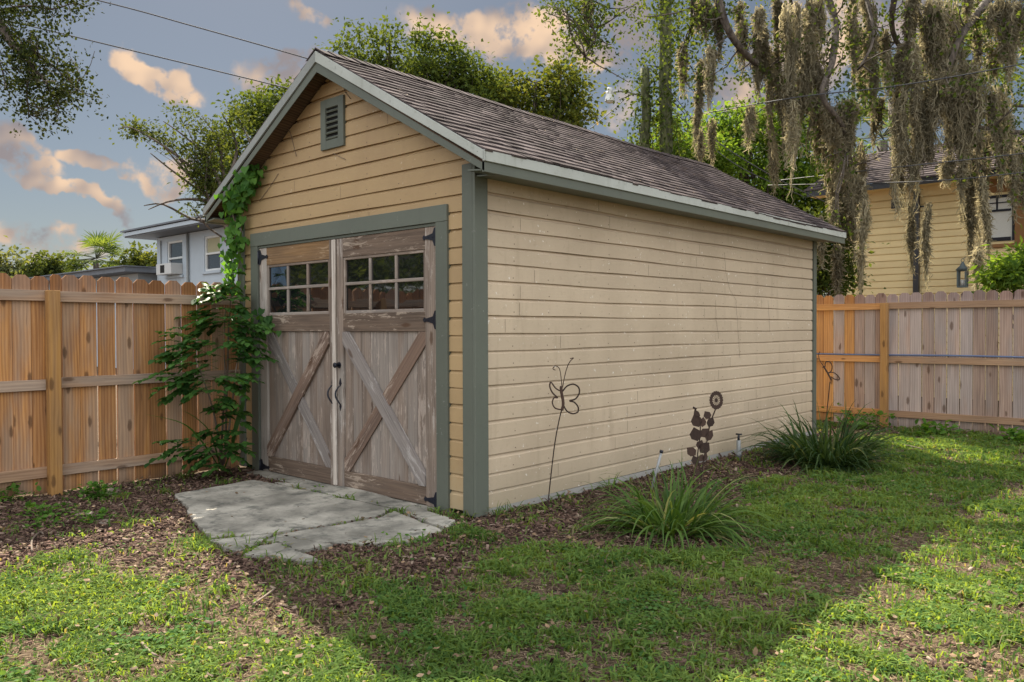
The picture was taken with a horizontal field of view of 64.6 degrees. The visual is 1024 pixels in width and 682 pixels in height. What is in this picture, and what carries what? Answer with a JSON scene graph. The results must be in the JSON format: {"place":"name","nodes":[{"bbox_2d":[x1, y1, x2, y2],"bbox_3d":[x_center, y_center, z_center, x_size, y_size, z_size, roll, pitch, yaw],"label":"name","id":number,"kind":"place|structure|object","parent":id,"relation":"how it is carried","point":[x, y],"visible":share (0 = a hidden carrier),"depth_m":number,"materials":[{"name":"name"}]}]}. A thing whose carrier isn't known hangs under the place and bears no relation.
{"place":"outdoors","nodes":[
{"label":"outdoors","id":0,"kind":"place"},
{"bbox_2d":[5,19,286,88],"bbox_3d":[-5.829,-4.335,12.000,8.243,2.055,0.018,0,1,0],"label":"overhead wire","id":1,"kind":"object","parent":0,"point":[166,58],"visible":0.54,"depth_m":11.99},
{"bbox_2d":[96,0,306,58],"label":"overhead wire","id":2,"kind":"object","parent":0,"point":[202,28],"visible":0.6,"depth_m":13.99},
{"bbox_2d":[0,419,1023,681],"bbox_3d":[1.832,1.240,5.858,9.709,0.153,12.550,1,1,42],"label":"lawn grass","id":3,"kind":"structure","parent":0,"point":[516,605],"depth_m":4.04,"materials":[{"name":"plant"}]},
{"bbox_2d":[0,367,1023,681],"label":"ground","id":4,"kind":"structure","parent":0,"point":[662,647],"depth_m":4.15,"materials":[{"name":"plant"}]},
{"bbox_2d":[0,482,41,501],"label":"weed","id":5,"kind":"object","parent":4,"relation":"on","point":[16,487],"visible":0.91,"depth_m":6.49,"materials":[{"name":"green plant"}]},
{"bbox_2d":[0,235,46,277],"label":"distant tree","id":6,"kind":"object","parent":4,"relation":"on","point":[5,268],"visible":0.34,"depth_m":41.80,"materials":[{"name":"green plant"}]},
{"bbox_2d":[8,246,72,276],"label":"distant tree","id":7,"kind":"object","parent":4,"relation":"on","point":[33,265],"visible":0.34,"depth_m":41.47,"materials":[{"name":"green plant"}]},
{"bbox_2d":[20,512,67,528],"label":"weed","id":8,"kind":"object","parent":4,"relation":"on","point":[56,519],"visible":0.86,"depth_m":5.64,"materials":[{"name":"green plant"}]},
{"bbox_2d":[5,500,83,522],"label":"weed","id":9,"kind":"object","parent":4,"relation":"on","point":[34,504],"visible":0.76,"depth_m":5.95,"materials":[{"name":"green plant"}]},
{"bbox_2d":[0,0,118,139],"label":"overhanging oak","id":10,"kind":"object","parent":4,"relation":"on","point":[26,54],"visible":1,"depth_m":8.92,"materials":[{"name":"green plant"}]},
{"bbox_2d":[30,250,92,276],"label":"distant tree","id":11,"kind":"object","parent":4,"relation":"on","point":[57,263],"visible":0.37,"depth_m":41.47,"materials":[{"name":"green plant"}]},
{"bbox_2d":[65,507,115,524],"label":"weed","id":12,"kind":"object","parent":4,"relation":"on","point":[101,511],"visible":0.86,"depth_m":5.79,"materials":[{"name":"green plant"}]},
{"bbox_2d":[52,229,129,271],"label":"palm tree","id":13,"kind":"object","parent":4,"relation":"on","point":[99,240],"visible":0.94,"depth_m":37.66,"materials":[{"name":"green plant"}]},
{"bbox_2d":[63,480,131,500],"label":"weed","id":14,"kind":"object","parent":4,"relation":"on","point":[97,489],"visible":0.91,"depth_m":6.53,"materials":[{"name":"green plant"}]},
{"bbox_2d":[106,488,120,494],"bbox_3d":[-3.368,1.260,6.787,0.166,0.060,0.164,0,1,-8],"label":"garden stone","id":15,"kind":"object","parent":4,"relation":"on","point":[111,489],"visible":0.27,"depth_m":6.77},
{"bbox_2d":[0,273,240,498],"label":"board fence","id":16,"kind":"object","parent":4,"relation":"on","point":[50,380],"visible":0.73,"depth_m":7.02,"materials":[{"name":"brown wood"}]},
{"bbox_2d":[108,501,144,522],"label":"grass tuft","id":17,"kind":"object","parent":4,"relation":"on","point":[127,513],"visible":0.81,"depth_m":5.87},
{"bbox_2d":[99,240,155,267],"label":"distant tree","id":18,"kind":"object","parent":4,"relation":"on","point":[134,250],"visible":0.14,"depth_m":41.68,"materials":[{"name":"green plant"}]},
{"bbox_2d":[28,215,237,371],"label":"blue house","id":19,"kind":"structure","parent":4,"relation":"on","point":[188,250],"depth_m":25.89,"materials":[{"name":"painted wood siding"},{"name":"roof shingles"},{"name":"glass"}]},
{"bbox_2d":[164,240,183,278],"bbox_3d":[-10.964,-2.654,26.384,1.248,1.208,0.170,1,1,42],"label":"window","id":20,"kind":"structure","parent":19,"relation":"in","point":[175,254],"depth_m":26.46,"materials":[{"name":"white glass"}]},
{"bbox_2d":[201,235,220,273],"bbox_3d":[-9.127,-2.635,24.709,1.154,1.150,0.170,1,1,42],"label":"window","id":21,"kind":"structure","parent":19,"relation":"in","point":[212,252],"depth_m":24.81,"materials":[{"name":"white glass"}]},
{"bbox_2d":[110,242,156,266],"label":"distant tree","id":22,"kind":"object","parent":4,"relation":"on","point":[152,262],"visible":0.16,"depth_m":41.47,"materials":[{"name":"green plant"}]},
{"bbox_2d":[141,642,156,655],"bbox_3d":[-1.537,1.302,3.423,0.018,0.012,0.186,-1,1,-41],"label":"fallen stick","id":23,"kind":"object","parent":4,"relation":"on","point":[145,646],"visible":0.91,"depth_m":3.42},
{"bbox_2d":[109,98,264,244],"bbox_3d":[-5.830,-1.576,14.502,2.955,5.491,1.536,0,1,-17],"label":"tree","id":24,"kind":"object","parent":4,"relation":"on","point":[206,181],"visible":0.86,"depth_m":14.43,"materials":[{"name":"green plant"}]},
{"bbox_2d":[167,74,293,198],"bbox_3d":[-5.340,-2.209,17.040,3.370,6.703,2.547,0,1,17],"label":"tree","id":25,"kind":"object","parent":4,"relation":"on","point":[268,102],"visible":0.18,"depth_m":16.58,"materials":[{"name":"green plant"}]},
{"bbox_2d":[175,470,454,565],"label":"patio slab","id":26,"kind":"structure","parent":4,"relation":"on","point":[259,509],"depth_m":5.82,"materials":[{"name":"concrete"}]},
{"bbox_2d":[361,532,392,550],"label":"grass tuft","id":27,"kind":"object","parent":4,"relation":"on","point":[380,539],"visible":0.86,"depth_m":5.11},
{"bbox_2d":[376,529,442,549],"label":"weed","id":28,"kind":"object","parent":4,"relation":"on","point":[426,540],"visible":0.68,"depth_m":5.17,"materials":[{"name":"green plant"}]},
{"bbox_2d":[312,4,522,104],"bbox_3d":[-2.529,-3.688,21.182,5.584,9.580,3.578,0,1,13],"label":"tree","id":29,"kind":"object","parent":4,"relation":"on","point":[445,72],"visible":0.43,"depth_m":20.52,"materials":[{"name":"green plant"}]},
{"bbox_2d":[490,501,509,517],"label":"grass tuft","id":30,"kind":"object","parent":4,"relation":"on","point":[496,512],"visible":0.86,"depth_m":5.92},
{"bbox_2d":[0,423,1023,681],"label":"bark mulch","id":31,"kind":"object","parent":4,"relation":"on","point":[538,527],"visible":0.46,"depth_m":5.14,"materials":[{"name":"wood"}]},
{"bbox_2d":[30,531,43,551],"bbox_3d":[-3.049,1.279,5.178,0.053,0.012,0.526,-1,1,-23],"label":"fallen stick","id":32,"kind":"object","parent":31,"relation":"on","point":[32,539],"visible":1,"depth_m":5.21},
{"bbox_2d":[151,396,244,469],"bbox_3d":[-2.799,0.849,7.147,0.147,0.715,1.018,0,1,30],"label":"palm seedling","id":33,"kind":"object","parent":31,"relation":"on","point":[237,421],"visible":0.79,"depth_m":7.41,"materials":[{"name":"green plant"}]},
{"bbox_2d":[132,271,279,476],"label":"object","id":34,"kind":"object","parent":31,"relation":"on","point":[245,343],"visible":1,"depth_m":7.33,"materials":[{"name":"green plant"}]},
{"bbox_2d":[232,307,280,343],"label":"vine sprig","id":35,"kind":"object","parent":34,"relation":"attached to","point":[266,321],"visible":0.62,"depth_m":7.55,"materials":[{"name":"green plant"}]},
{"bbox_2d":[252,588,275,604],"bbox_3d":[-1.251,1.290,4.099,0.014,0.012,0.247,0,1,9],"label":"fallen stick","id":36,"kind":"object","parent":31,"relation":"on","point":[264,596],"visible":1,"depth_m":4.08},
{"bbox_2d":[452,566,478,569],"bbox_3d":[-0.241,1.280,4.557,0.205,0.012,0.054,0,1,7],"label":"fallen stick","id":37,"kind":"object","parent":31,"relation":"on","point":[467,567],"visible":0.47,"depth_m":4.57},
{"bbox_2d":[651,450,662,489],"bbox_3d":[1.200,1.065,6.709,0.111,0.331,0.031,0,1,-3],"label":"garden light tube","id":38,"kind":"object","parent":31,"relation":"on","point":[658,461],"visible":0.91,"depth_m":6.70,"materials":[{"name":"white metal"}]},
{"bbox_2d":[0,423,1023,681],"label":"dry thatch","id":39,"kind":"object","parent":4,"relation":"on","point":[684,653],"visible":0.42,"depth_m":3.87,"materials":[{"name":"plant"}]},
{"bbox_2d":[0,423,1023,681],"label":"clover patches","id":40,"kind":"object","parent":4,"relation":"on","point":[376,601],"visible":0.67,"depth_m":3.83,"materials":[{"name":"green plant"}]},
{"bbox_2d":[0,424,1023,681],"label":"fallen leaves","id":41,"kind":"object","parent":4,"relation":"on","point":[970,674],"visible":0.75,"depth_m":4.37,"materials":[{"name":"brown plant"}]},
{"bbox_2d":[497,500,531,517],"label":"grass tuft","id":42,"kind":"object","parent":4,"relation":"on","point":[511,508],"visible":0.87,"depth_m":6.02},
{"bbox_2d":[203,47,846,517],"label":"garden shed","id":43,"kind":"structure","parent":4,"relation":"on","point":[439,281],"depth_m":6.90,"materials":[{"name":"beige wood"}]},
{"bbox_2d":[214,163,266,294],"bbox_3d":[-2.587,-1.111,7.775,0.668,1.377,0.410,1,1,42],"label":"climbing vine","id":44,"kind":"object","parent":43,"relation":"attached to","point":[246,181],"visible":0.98,"depth_m":7.78,"materials":[{"name":"green plant"}]},
{"bbox_2d":[257,239,337,485],"bbox_3d":[-1.972,0.202,7.375,1.257,2.164,0.092,1,1,42],"label":"barn door","id":45,"kind":"structure","parent":43,"relation":"in","point":[296,279],"depth_m":7.37,"materials":[{"name":"brown wood"}]},
{"bbox_2d":[259,89,350,200],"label":"dry tendrils","id":46,"kind":"object","parent":43,"relation":"attached to","point":[295,152],"visible":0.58,"depth_m":7.37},
{"bbox_2d":[333,226,436,506],"bbox_3d":[-1.030,0.205,6.513,1.283,2.149,0.098,1,1,42],"label":"barn door","id":47,"kind":"structure","parent":43,"relation":"in","point":[386,388],"depth_m":6.51,"materials":[{"name":"brown wood"}]},
{"bbox_2d":[407,94,814,218],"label":"roof litter","id":48,"kind":"object","parent":43,"relation":"on","point":[656,168],"visible":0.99,"depth_m":8.85,"materials":[{"name":"brown plant"}]},
{"bbox_2d":[459,51,615,133],"bbox_3d":[0.446,-3.409,22.014,4.155,8.985,3.921,1,1,42],"label":"tree","id":49,"kind":"object","parent":4,"relation":"on","point":[565,102],"visible":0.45,"depth_m":21.68,"materials":[{"name":"green plant"}]},
{"bbox_2d":[529,496,568,512],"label":"grass tuft","id":50,"kind":"object","parent":4,"relation":"on","point":[543,507],"visible":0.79,"depth_m":6.09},
{"bbox_2d":[547,358,579,508],"bbox_3d":[0.382,0.729,6.056,0.259,1.212,0.022,0,1,0],"label":"butterfly stake","id":51,"kind":"object","parent":4,"relation":"on","point":[561,390],"visible":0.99,"depth_m":6.05,"materials":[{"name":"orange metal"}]},
{"bbox_2d":[599,471,629,490],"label":"grass tuft","id":52,"kind":"object","parent":4,"relation":"on","point":[614,482],"visible":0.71,"depth_m":6.93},
{"bbox_2d":[604,63,680,151],"bbox_3d":[2.752,-2.308,16.572,2.019,6.825,1.443,1,1,42],"label":"tree","id":53,"kind":"object","parent":4,"relation":"on","point":[645,121],"visible":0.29,"depth_m":16.43,"materials":[{"name":"green plant"}]},
{"bbox_2d":[605,87,640,103],"bbox_3d":[2.386,-5.156,16.957,0.880,0.309,0.228,0,1,8],"label":"yard light","id":54,"kind":"object","parent":53,"relation":"attached to","point":[609,92],"visible":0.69,"depth_m":16.95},
{"bbox_2d":[590,94,629,128],"bbox_3d":[2.061,-4.820,17.000,0.859,0.747,0.017,0,1,-1],"label":"overhead wire","id":55,"kind":"object","parent":54,"relation":"attached to","point":[608,113],"visible":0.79,"depth_m":16.99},
{"bbox_2d":[602,0,731,159],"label":"ivy covered trunk","id":56,"kind":"object","parent":4,"relation":"on","point":[665,94],"visible":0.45,"depth_m":16.39,"materials":[{"name":"green plant"}]},
{"bbox_2d":[667,103,805,197],"bbox_3d":[4.069,-3.704,15.338,2.865,2.251,0.445,1,1,40],"label":"overhead wire","id":57,"kind":"object","parent":56,"relation":"attached to","point":[733,162],"visible":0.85,"depth_m":14.96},
{"bbox_2d":[666,85,827,203],"bbox_3d":[4.074,-3.624,14.620,0.623,3.087,4.055,-1,1,-36],"label":"overhead wire","id":58,"kind":"object","parent":56,"relation":"attached to","point":[744,159],"visible":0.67,"depth_m":14.07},
{"bbox_2d":[563,456,792,560],"bbox_3d":[1.041,1.009,5.420,1.610,0.564,1.567,0,1,-18],"label":"strap leaf clump","id":59,"kind":"object","parent":4,"relation":"on","point":[680,513],"visible":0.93,"depth_m":5.34,"materials":[{"name":"plant"}]},
{"bbox_2d":[628,99,757,180],"bbox_3d":[3.880,-2.115,17.953,3.332,6.387,2.558,0,1,-12],"label":"tree","id":60,"kind":"object","parent":4,"relation":"on","point":[723,164],"visible":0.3,"depth_m":17.68,"materials":[{"name":"green plant"}]},
{"bbox_2d":[687,391,722,489],"bbox_3d":[1.623,0.901,6.818,0.306,0.965,0.018,0,1,0],"label":"sunflower stake","id":61,"kind":"object","parent":4,"relation":"on","point":[697,434],"visible":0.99,"depth_m":6.81,"materials":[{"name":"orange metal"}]},
{"bbox_2d":[706,460,731,468],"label":"grass tuft","id":62,"kind":"object","parent":4,"relation":"on","point":[720,465],"visible":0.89,"depth_m":7.82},
{"bbox_2d":[707,480,737,488],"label":"weed","id":63,"kind":"object","parent":4,"relation":"on","point":[719,484],"visible":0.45,"depth_m":6.93,"materials":[{"name":"green plant"}]},
{"bbox_2d":[736,433,741,461],"bbox_3d":[2.321,1.091,8.299,0.063,0.288,0.059,1,1,42],"label":"water riser","id":64,"kind":"object","parent":4,"relation":"on","point":[738,448],"visible":0.97,"depth_m":8.28,"materials":[{"name":"white plastic"}]},
{"bbox_2d":[656,84,870,215],"bbox_3d":[5.864,-2.705,18.953,5.332,7.608,3.900,0,1,-12],"label":"tree","id":65,"kind":"object","parent":4,"relation":"on","point":[803,169],"visible":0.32,"depth_m":18.48,"materials":[{"name":"green plant"}]},
{"bbox_2d":[527,0,1023,251],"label":"live oak","id":66,"kind":"object","parent":4,"relation":"on","point":[585,36],"visible":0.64,"depth_m":12.30,"materials":[{"name":"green plant"}]},
{"bbox_2d":[580,0,596,25],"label":"spanish moss","id":67,"kind":"object","parent":66,"relation":"hanging from","point":[587,9],"visible":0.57,"depth_m":12.59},
{"bbox_2d":[673,41,691,99],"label":"spanish moss","id":68,"kind":"object","parent":66,"relation":"hanging from","point":[681,76],"visible":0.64,"depth_m":12.89,"materials":[{"name":"plant"}]},
{"bbox_2d":[690,58,705,151],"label":"spanish moss","id":69,"kind":"object","parent":66,"relation":"hanging from","point":[698,116],"visible":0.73,"depth_m":12.91,"materials":[{"name":"plant"}]},
{"bbox_2d":[693,0,713,42],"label":"spanish moss","id":70,"kind":"object","parent":66,"relation":"hanging from","point":[705,22],"visible":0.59,"depth_m":12.25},
{"bbox_2d":[710,0,727,65],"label":"spanish moss","id":71,"kind":"object","parent":66,"relation":"hanging from","point":[719,37],"visible":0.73,"depth_m":12.20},
{"bbox_2d":[740,105,762,152],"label":"spanish moss","id":72,"kind":"object","parent":66,"relation":"hanging from","point":[749,121],"visible":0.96,"depth_m":12.61,"materials":[{"name":"plant"}]},
{"bbox_2d":[749,23,770,108],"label":"spanish moss","id":73,"kind":"object","parent":66,"relation":"hanging from","point":[757,81],"visible":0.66,"depth_m":12.64,"materials":[{"name":"plant"}]},
{"bbox_2d":[763,44,783,162],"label":"spanish moss","id":74,"kind":"object","parent":66,"relation":"hanging from","point":[769,106],"visible":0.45,"depth_m":12.86,"materials":[{"name":"plant"}]},
{"bbox_2d":[770,0,806,205],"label":"spanish moss","id":75,"kind":"object","parent":66,"relation":"hanging from","point":[787,89],"visible":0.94,"depth_m":12.16,"materials":[{"name":"plant"}]},
{"bbox_2d":[795,45,830,173],"bbox_3d":[4.752,-3.586,12.639,0.935,1.965,0.582,-1,1,-35],"label":"spanish moss","id":76,"kind":"object","parent":66,"relation":"hanging from","point":[805,84],"visible":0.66,"depth_m":12.51,"materials":[{"name":"plant"}]},
{"bbox_2d":[801,0,833,67],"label":"spanish moss","id":77,"kind":"object","parent":66,"relation":"hanging from","point":[810,21],"visible":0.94,"depth_m":12.35,"materials":[{"name":"plant"}]},
{"bbox_2d":[817,196,848,297],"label":"spanish moss","id":78,"kind":"object","parent":66,"relation":"hanging from","point":[837,268],"visible":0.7,"depth_m":12.29,"materials":[{"name":"plant"}]},
{"bbox_2d":[817,95,880,294],"bbox_3d":[5.220,-2.176,12.656,0.916,3.121,1.310,0,1,30],"label":"spanish moss","id":79,"kind":"object","parent":66,"relation":"hanging from","point":[836,139],"visible":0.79,"depth_m":12.41,"materials":[{"name":"plant"}]},
{"bbox_2d":[843,6,863,88],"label":"spanish moss","id":80,"kind":"object","parent":66,"relation":"hanging from","point":[854,32],"visible":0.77,"depth_m":12.70,"materials":[{"name":"plant"}]},
{"bbox_2d":[695,0,1023,216],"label":"spanish moss wisps","id":81,"kind":"object","parent":66,"relation":"attached to","point":[759,17],"visible":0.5,"depth_m":12.42,"materials":[{"name":"plant"}]},
{"bbox_2d":[859,0,882,124],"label":"spanish moss","id":82,"kind":"object","parent":66,"relation":"hanging from","point":[871,63],"visible":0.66,"depth_m":12.73,"materials":[{"name":"plant"}]},
{"bbox_2d":[886,43,945,291],"bbox_3d":[6.292,-2.647,12.452,0.867,3.857,1.190,1,1,42],"label":"spanish moss","id":83,"kind":"object","parent":66,"relation":"hanging from","point":[919,142],"visible":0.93,"depth_m":12.27,"materials":[{"name":"plant"}]},
{"bbox_2d":[915,0,994,218],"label":"spanish moss","id":84,"kind":"object","parent":66,"relation":"hanging from","point":[956,114],"visible":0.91,"depth_m":12.15,"materials":[{"name":"plant"}]},
{"bbox_2d":[953,151,997,290],"bbox_3d":[7.187,-1.883,12.532,0.580,2.314,1.169,0,1,22],"label":"spanish moss","id":85,"kind":"object","parent":66,"relation":"hanging from","point":[974,216],"visible":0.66,"depth_m":12.25,"materials":[{"name":"plant"}]},
{"bbox_2d":[983,82,1018,197],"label":"spanish moss","id":86,"kind":"object","parent":66,"relation":"hanging from","point":[997,138],"visible":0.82,"depth_m":12.11,"materials":[{"name":"plant"}]},
{"bbox_2d":[988,0,1023,82],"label":"spanish moss","id":87,"kind":"object","parent":66,"relation":"hanging from","point":[1007,10],"visible":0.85,"depth_m":12.14,"materials":[{"name":"plant"}]},
{"bbox_2d":[1004,144,1023,225],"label":"spanish moss","id":88,"kind":"object","parent":66,"relation":"hanging from","point":[1015,164],"visible":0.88,"depth_m":12.14,"materials":[{"name":"plant"}]},
{"bbox_2d":[737,400,918,476],"bbox_3d":[3.118,0.916,8.105,1.762,0.649,1.914,0,1,18],"label":"strap leaf clump","id":89,"kind":"object","parent":4,"relation":"on","point":[844,451],"visible":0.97,"depth_m":7.90,"materials":[{"name":"plant"}]},
{"bbox_2d":[818,351,839,415],"bbox_3d":[3.781,0.698,9.663,0.262,1.148,0.018,0,1,0],"label":"butterfly stake","id":90,"kind":"object","parent":4,"relation":"on","point":[827,372],"visible":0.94,"depth_m":9.65,"materials":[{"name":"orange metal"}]},
{"bbox_2d":[821,400,843,422],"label":"weed","id":91,"kind":"object","parent":4,"relation":"on","point":[833,413],"visible":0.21,"depth_m":11.56,"materials":[{"name":"green plant"}]},
{"bbox_2d":[795,199,888,296],"bbox_3d":[5.109,-0.607,13.177,1.774,3.529,1.847,0,1,-9],"label":"tree","id":92,"kind":"object","parent":4,"relation":"on","point":[824,281],"visible":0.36,"depth_m":12.95,"materials":[{"name":"green plant"}]},
{"bbox_2d":[827,408,895,430],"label":"weed","id":93,"kind":"object","parent":4,"relation":"on","point":[865,425],"visible":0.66,"depth_m":10.83,"materials":[{"name":"green plant"}]},
{"bbox_2d":[831,579,936,615],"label":"grass tuft","id":94,"kind":"object","parent":4,"relation":"on","point":[904,606],"visible":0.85,"depth_m":3.92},
{"bbox_2d":[804,135,1023,400],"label":"yellow house","id":95,"kind":"structure","parent":4,"relation":"on","point":[889,269],"depth_m":15.78,"materials":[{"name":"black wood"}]},
{"bbox_2d":[956,257,968,287],"bbox_3d":[8.419,-1.294,15.165,0.240,0.590,0.381,0,1,20],"label":"hanging lantern","id":96,"kind":"object","parent":95,"relation":"hanging from","point":[960,282],"visible":0.97,"depth_m":15.08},
{"bbox_2d":[984,194,1014,241],"bbox_3d":[9.000,-2.267,14.962,0.500,0.849,0.080,1,1,42],"label":"window","id":97,"kind":"structure","parent":95,"relation":"in","point":[1005,232],"depth_m":14.91,"materials":[{"name":"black glass"}]},
{"bbox_2d":[816,289,1023,434],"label":"board fence","id":98,"kind":"object","parent":4,"relation":"on","point":[871,324],"visible":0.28,"depth_m":10.80,"materials":[{"name":"brown wood"}]},
{"bbox_2d":[902,417,962,435],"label":"weed","id":99,"kind":"object","parent":4,"relation":"on","point":[925,426],"visible":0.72,"depth_m":10.29,"materials":[{"name":"green plant"}]},
{"bbox_2d":[966,223,1023,298],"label":"bush","id":100,"kind":"object","parent":4,"relation":"on","point":[1006,273],"visible":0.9,"depth_m":11.12,"materials":[{"name":"green plant"}]},
{"bbox_2d":[982,463,1016,476],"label":"grass tuft","id":101,"kind":"object","parent":4,"relation":"on","point":[998,471],"visible":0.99,"depth_m":7.40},
{"bbox_2d":[989,424,1023,441],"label":"weed","id":102,"kind":"object","parent":4,"relation":"on","point":[1011,432],"visible":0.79,"depth_m":9.74,"materials":[{"name":"green plant"}]},
{"bbox_2d":[0,0,1023,297],"label":"sky","id":103,"kind":"structure","parent":0,"point":[53,190],"materials":[{"name":"blue"}]},
{"bbox_2d":[704,63,1023,113],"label":"overhead wire","id":104,"kind":"object","parent":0,"point":[871,88],"visible":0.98,"depth_m":11.09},
{"bbox_2d":[839,90,938,155],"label":"tree","id":105,"kind":"object","parent":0,"point":[882,145],"visible":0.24,"depth_m":20.92,"materials":[{"name":"green plant"}]},
{"bbox_2d":[856,52,921,150],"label":"tree","id":106,"kind":"object","parent":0,"point":[888,109],"visible":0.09,"depth_m":23.96,"materials":[{"name":"green plant"}]},
{"bbox_2d":[768,172,1023,185],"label":"overhead wire","id":107,"kind":"object","parent":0,"point":[919,181],"visible":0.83,"depth_m":11.40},
{"bbox_2d":[782,153,1023,179],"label":"overhead wire","id":108,"kind":"object","parent":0,"point":[919,164],"visible":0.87,"depth_m":11.20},
{"bbox_2d":[817,353,1023,357],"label":"water pipe","id":109,"kind":"object","parent":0,"point":[924,355],"visible":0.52,"depth_m":10.77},
{"bbox_2d":[892,7,1023,89],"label":"tree","id":110,"kind":"object","parent":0,"point":[1020,66],"visible":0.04,"depth_m":21.47,"materials":[{"name":"green plant"}]}
]}

